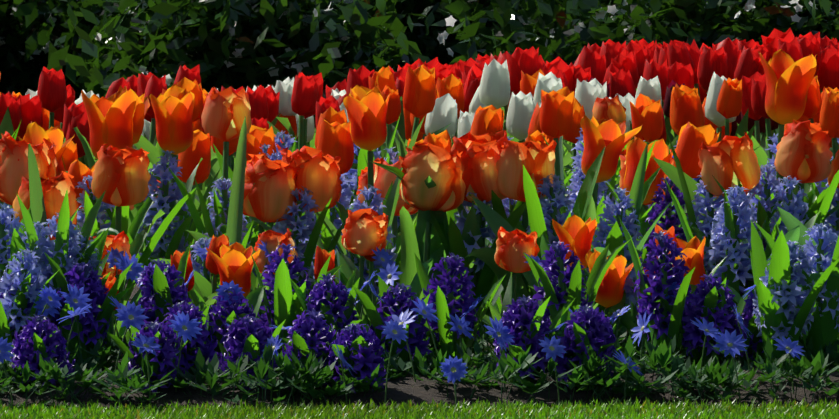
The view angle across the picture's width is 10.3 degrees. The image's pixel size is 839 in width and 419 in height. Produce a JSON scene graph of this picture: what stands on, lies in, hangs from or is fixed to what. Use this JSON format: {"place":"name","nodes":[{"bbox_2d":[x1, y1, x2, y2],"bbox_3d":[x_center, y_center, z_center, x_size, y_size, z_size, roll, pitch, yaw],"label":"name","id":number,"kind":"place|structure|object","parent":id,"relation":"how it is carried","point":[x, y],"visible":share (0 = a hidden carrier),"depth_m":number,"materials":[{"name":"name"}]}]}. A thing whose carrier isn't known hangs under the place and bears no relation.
{"place":"outdoors","nodes":[
{"label":"outdoors","id":0,"kind":"place"},
{"label":"lawn","id":1,"kind":"structure","parent":0,"visible":0},
{"bbox_2d":[0,0,838,127],"bbox_3d":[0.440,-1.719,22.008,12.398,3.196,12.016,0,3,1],"label":"shrubs","id":2,"kind":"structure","parent":1,"relation":"on","point":[96,47],"depth_m":16.90,"materials":[{"name":"green plant"}]},
{"bbox_2d":[0,397,838,418],"bbox_3d":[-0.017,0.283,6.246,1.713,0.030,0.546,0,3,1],"label":"lawn grass","id":3,"kind":"structure","parent":1,"relation":"on","point":[647,409],"depth_m":6.33,"materials":[{"name":"green plant"}]},
{"bbox_2d":[0,155,838,407],"bbox_3d":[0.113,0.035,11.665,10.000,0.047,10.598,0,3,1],"label":"flower bed soil","id":4,"kind":"structure","parent":1,"relation":"on","point":[403,389],"depth_m":6.58,"materials":[{"name":"brown soil"}]},
{"bbox_2d":[89,208,705,356],"bbox_3d":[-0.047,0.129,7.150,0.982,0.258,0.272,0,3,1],"label":"tulips","id":5,"kind":"object","parent":4,"relation":"on","point":[364,231],"visible":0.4,"depth_m":7.12,"materials":[{"name":"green plant"}]},
{"bbox_2d":[0,177,818,393],"bbox_3d":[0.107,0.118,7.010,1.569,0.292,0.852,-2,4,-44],"label":"hyacinths","id":6,"kind":"object","parent":4,"relation":"on","point":[310,320],"visible":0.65,"depth_m":6.82,"materials":[{"name":"purple plant"}]},
{"bbox_2d":[0,27,838,209],"bbox_3d":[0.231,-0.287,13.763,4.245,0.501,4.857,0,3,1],"label":"red tulips","id":7,"kind":"object","parent":4,"relation":"on","point":[623,68],"depth_m":12.59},
{"bbox_2d":[0,116,838,368],"bbox_3d":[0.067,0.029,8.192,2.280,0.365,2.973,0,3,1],"label":"hyacinths","id":8,"kind":"object","parent":4,"relation":"on","point":[780,310],"visible":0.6,"depth_m":7.41,"materials":[{"name":"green plant"}]},
{"bbox_2d":[0,240,838,406],"bbox_3d":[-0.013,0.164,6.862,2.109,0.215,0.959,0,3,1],"label":"daisy-like flowers","id":9,"kind":"object","parent":4,"relation":"on","point":[664,360],"visible":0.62,"depth_m":6.57,"materials":[{"name":"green plant"}]},
{"bbox_2d":[0,119,838,330],"bbox_3d":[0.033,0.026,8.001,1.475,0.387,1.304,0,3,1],"label":"tulips","id":10,"kind":"object","parent":4,"relation":"on","point":[483,166],"visible":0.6,"depth_m":7.46,"materials":[{"name":"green plant"}]},
{"bbox_2d":[0,64,838,231],"bbox_3d":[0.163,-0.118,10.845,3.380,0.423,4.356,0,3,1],"label":"tulips","id":11,"kind":"object","parent":4,"relation":"on","point":[222,114],"visible":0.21,"depth_m":11.38,"materials":[{"name":"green plant"}]},
{"bbox_2d":[5,49,838,300],"bbox_3d":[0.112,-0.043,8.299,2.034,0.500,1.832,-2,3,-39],"label":"tulips","id":12,"kind":"object","parent":4,"relation":"on","point":[788,83],"visible":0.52,"depth_m":7.91,"materials":[{"name":"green plant"}]},
{"bbox_2d":[6,395,838,411],"bbox_3d":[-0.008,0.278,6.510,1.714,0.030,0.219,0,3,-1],"label":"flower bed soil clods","id":13,"kind":"object","parent":4,"relation":"on","point":[471,401],"visible":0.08,"depth_m":6.50,"materials":[{"name":"brown soil"}]},
{"bbox_2d":[28,116,838,357],"bbox_3d":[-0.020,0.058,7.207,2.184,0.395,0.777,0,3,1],"label":"tulip leaves","id":14,"kind":"object","parent":4,"relation":"on","point":[412,243],"visible":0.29,"depth_m":7.37,"materials":[{"name":"green plant"}]},
{"bbox_2d":[579,77,784,157],"bbox_3d":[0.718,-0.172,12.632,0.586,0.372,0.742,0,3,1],"label":"tulips","id":15,"kind":"object","parent":4,"relation":"on","point":[739,118],"visible":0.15,"depth_m":12.75,"materials":[{"name":"red plant"}]}
]}

